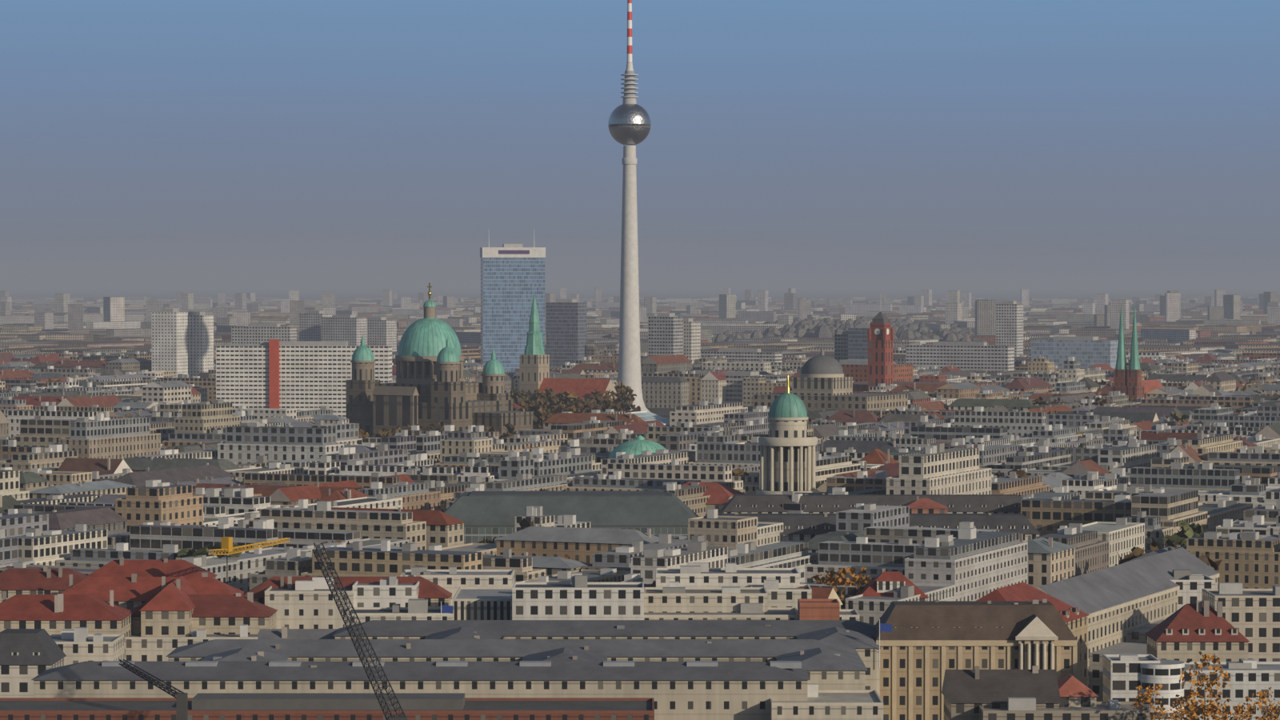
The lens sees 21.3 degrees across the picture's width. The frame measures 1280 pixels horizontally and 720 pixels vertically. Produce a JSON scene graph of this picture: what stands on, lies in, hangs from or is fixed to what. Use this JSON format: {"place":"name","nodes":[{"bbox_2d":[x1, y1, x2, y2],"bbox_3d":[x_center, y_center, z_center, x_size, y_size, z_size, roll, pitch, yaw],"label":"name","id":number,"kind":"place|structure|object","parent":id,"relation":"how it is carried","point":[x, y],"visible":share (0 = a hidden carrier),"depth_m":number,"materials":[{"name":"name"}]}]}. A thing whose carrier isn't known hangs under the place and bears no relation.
{"place":"outdoors","nodes":[
{"label":"outdoors","id":0,"kind":"place"},
{"bbox_2d":[0,286,1279,428],"bbox_3d":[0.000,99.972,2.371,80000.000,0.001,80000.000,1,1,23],"label":"ground","id":1,"kind":"structure","parent":0,"point":[312,293],"depth_m":27479.94,"materials":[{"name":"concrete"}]},
{"bbox_2d":[151,308,187,377],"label":"tower block","id":2,"kind":"structure","parent":1,"relation":"on","point":[169,339],"depth_m":2892.07,"materials":[{"name":"white concrete"}]},
{"bbox_2d":[188,312,213,377],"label":"tower block","id":3,"kind":"structure","parent":1,"relation":"on","point":[200,342],"depth_m":2921.01,"materials":[{"name":"white concrete"}]},
{"bbox_2d":[208,536,290,583],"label":"yellow construction crane","id":4,"kind":"object","parent":1,"relation":"on","point":[226,544],"visible":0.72,"depth_m":820.50,"materials":[{"name":"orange metal"}]},
{"bbox_2d":[118,542,407,719],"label":"crane boom","id":5,"kind":"object","parent":1,"relation":"on","point":[182,705],"visible":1,"depth_m":572.06,"materials":[{"name":"grey metal"}]},
{"bbox_2d":[231,323,296,345],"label":"slab","id":6,"kind":"structure","parent":1,"relation":"on","point":[253,334],"depth_m":3145.25,"materials":[{"name":"grey concrete"}]},
{"bbox_2d":[216,339,391,418],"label":"long slab","id":7,"kind":"structure","parent":1,"relation":"on","point":[301,375],"depth_m":2294.27,"materials":[{"name":"white concrete"}]},
{"bbox_2d":[299,310,332,340],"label":"slab","id":8,"kind":"structure","parent":1,"relation":"on","point":[310,325],"depth_m":3642.44,"materials":[{"name":"grey concrete"}]},
{"bbox_2d":[320,314,367,345],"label":"slab","id":9,"kind":"structure","parent":1,"relation":"on","point":[351,329],"depth_m":3591.03,"materials":[{"name":"grey concrete"}]},
{"bbox_2d":[367,316,396,351],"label":"slab","id":10,"kind":"structure","parent":1,"relation":"on","point":[382,331],"depth_m":3689.45,"materials":[{"name":"grey concrete"}]},
{"bbox_2d":[345,282,532,437],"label":"cathedral","id":11,"kind":"structure","parent":1,"relation":"on","point":[428,388],"depth_m":1951.04,"materials":[{"name":"grey stone"}]},
{"bbox_2d":[480,228,545,371],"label":"high-rise hotel","id":12,"kind":"structure","parent":1,"relation":"on","point":[512,279],"depth_m":2839.51,"materials":[{"name":"blue glass"}]},
{"bbox_2d":[545,299,586,365],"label":"dark tower","id":13,"kind":"structure","parent":1,"relation":"on","point":[566,330],"depth_m":2990.65,"materials":[{"name":"grey glass"}]},
{"bbox_2d":[519,294,616,401],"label":"church","id":14,"kind":"structure","parent":1,"relation":"on","point":[534,367],"depth_m":2343.34,"materials":[{"name":"red brick"}]},
{"bbox_2d":[608,0,651,412],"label":"television tower","id":15,"kind":"structure","parent":1,"relation":"on","point":[629,122],"depth_m":2547.90,"materials":[{"name":"grey concrete"}]},
{"bbox_2d":[608,435,666,458],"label":"green dome","id":16,"kind":"structure","parent":1,"relation":"on","point":[638,445],"depth_m":1407.45,"materials":[{"name":"green metal"}]},
{"bbox_2d":[0,287,1279,360],"bbox_3d":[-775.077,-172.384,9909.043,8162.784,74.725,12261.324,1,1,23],"label":"distant city buildings","id":17,"kind":"structure","parent":1,"relation":"on","point":[1171,323],"depth_m":6454.47,"materials":[{"name":"grey concrete"}]},
{"bbox_2d":[0,491,1279,719],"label":"buildings","id":18,"kind":"structure","parent":1,"relation":"on","point":[706,642],"depth_m":720.44,"materials":[{"name":"beige stone"}]},
{"bbox_2d":[0,443,1279,624],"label":"city blocks","id":19,"kind":"structure","parent":1,"relation":"on","point":[386,536],"depth_m":973.03,"materials":[{"name":"beige concrete"}]},
{"bbox_2d":[0,398,1279,515],"bbox_3d":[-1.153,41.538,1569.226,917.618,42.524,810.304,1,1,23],"label":"city blocks","id":20,"kind":"structure","parent":1,"relation":"on","point":[50,450],"depth_m":1414.38,"materials":[{"name":"grey concrete"}]},
{"bbox_2d":[0,373,1279,435],"bbox_3d":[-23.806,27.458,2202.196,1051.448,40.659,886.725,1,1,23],"label":"city blocks","id":21,"kind":"structure","parent":1,"relation":"on","point":[1254,405],"depth_m":2046.48,"materials":[{"name":"grey concrete"}]},
{"bbox_2d":[0,352,1279,407],"bbox_3d":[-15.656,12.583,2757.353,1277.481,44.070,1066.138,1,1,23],"label":"city blocks","id":22,"kind":"structure","parent":1,"relation":"on","point":[669,382],"depth_m":2672.84,"materials":[{"name":"grey concrete"}]},
{"bbox_2d":[0,343,1279,369],"bbox_3d":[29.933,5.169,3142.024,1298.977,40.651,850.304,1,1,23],"label":"city blocks","id":23,"kind":"structure","parent":1,"relation":"on","point":[1258,361],"depth_m":3150.93,"materials":[{"name":"grey concrete"}]},
{"bbox_2d":[625,411,669,426],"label":"pavilion roof","id":24,"kind":"structure","parent":1,"relation":"on","point":[646,416],"depth_m":1790.96,"materials":[{"name":"grey metal"}]},
{"bbox_2d":[41,377,1279,571],"bbox_3d":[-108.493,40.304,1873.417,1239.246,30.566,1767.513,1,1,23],"label":"park trees","id":25,"kind":"object","parent":1,"relation":"on","point":[544,405],"visible":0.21,"depth_m":2045.70,"materials":[{"name":"brown plant"}]},
{"bbox_2d":[648,313,683,355],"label":"tower","id":26,"kind":"structure","parent":1,"relation":"on","point":[665,334],"depth_m":2942.24,"materials":[{"name":"grey concrete"}]},
{"bbox_2d":[683,318,700,363],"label":"tower","id":27,"kind":"structure","parent":1,"relation":"on","point":[691,340],"depth_m":2980.36,"materials":[{"name":"grey concrete"}]},
{"bbox_2d":[688,370,792,402],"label":"office building","id":28,"kind":"structure","parent":1,"relation":"on","point":[734,386],"depth_m":2680.57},
{"bbox_2d":[700,348,782,362],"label":"slab","id":29,"kind":"object","parent":1,"relation":"on","point":[750,355],"visible":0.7,"depth_m":3041.20,"materials":[{"name":"grey concrete"}]},
{"bbox_2d":[680,374,819,515],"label":"domed church tower","id":30,"kind":"structure","parent":1,"relation":"on","point":[787,444],"depth_m":1208.46,"materials":[{"name":"beige stone"}]},
{"bbox_2d":[752,348,907,411],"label":"domed building","id":31,"kind":"structure","parent":1,"relation":"on","point":[822,382],"depth_m":1939.11,"materials":[{"name":"grey stone"}]},
{"bbox_2d":[713,316,989,344],"bbox_3d":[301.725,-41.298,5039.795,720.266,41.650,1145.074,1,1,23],"label":"hill trees","id":32,"kind":"object","parent":1,"relation":"on","point":[829,327],"visible":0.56,"depth_m":4678.98,"materials":[{"name":"grey plant"}]},
{"bbox_2d":[848,324,870,359],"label":"dark tower","id":33,"kind":"structure","parent":1,"relation":"on","point":[858,344],"depth_m":2693.63,"materials":[{"name":"grey glass"}]},
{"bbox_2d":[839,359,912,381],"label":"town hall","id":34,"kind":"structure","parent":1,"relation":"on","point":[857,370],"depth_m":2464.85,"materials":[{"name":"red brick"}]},
{"bbox_2d":[852,294,997,391],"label":"rotes rathaus","id":35,"kind":"structure","parent":1,"relation":"on","point":[880,335],"depth_m":2341.22,"materials":[{"name":"red brick"}]},
{"bbox_2d":[906,341,1014,371],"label":"apartment block","id":36,"kind":"structure","parent":1,"relation":"on","point":[966,356],"depth_m":2841.46,"materials":[{"name":"grey concrete"}]},
{"bbox_2d":[996,300,1023,356],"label":"tower","id":37,"kind":"structure","parent":1,"relation":"on","point":[1009,322],"depth_m":3391.83,"materials":[{"name":"grey concrete"}]},
{"bbox_2d":[811,566,1279,719],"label":"street trees","id":38,"kind":"object","parent":1,"relation":"on","point":[831,579],"visible":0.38,"depth_m":647.48,"materials":[{"name":"orange plant"}]},
{"bbox_2d":[1031,336,1118,369],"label":"glass office","id":39,"kind":"structure","parent":1,"relation":"on","point":[1086,352],"depth_m":2886.13,"materials":[{"name":"blue glass"}]},
{"bbox_2d":[1111,304,1163,400],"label":"twin-spired church","id":40,"kind":"structure","parent":1,"relation":"on","point":[1130,382],"depth_m":2228.32,"materials":[{"name":"red brick"}]},
{"bbox_2d":[0,0,1279,287],"label":"sky","id":41,"kind":"structure","parent":0,"point":[788,143],"materials":[{"name":"blue"}]},
{"bbox_2d":[834,330,847,362],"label":"dark tower","id":42,"kind":"structure","parent":0,"point":[841,346],"depth_m":2712.99,"materials":[{"name":"glass"}]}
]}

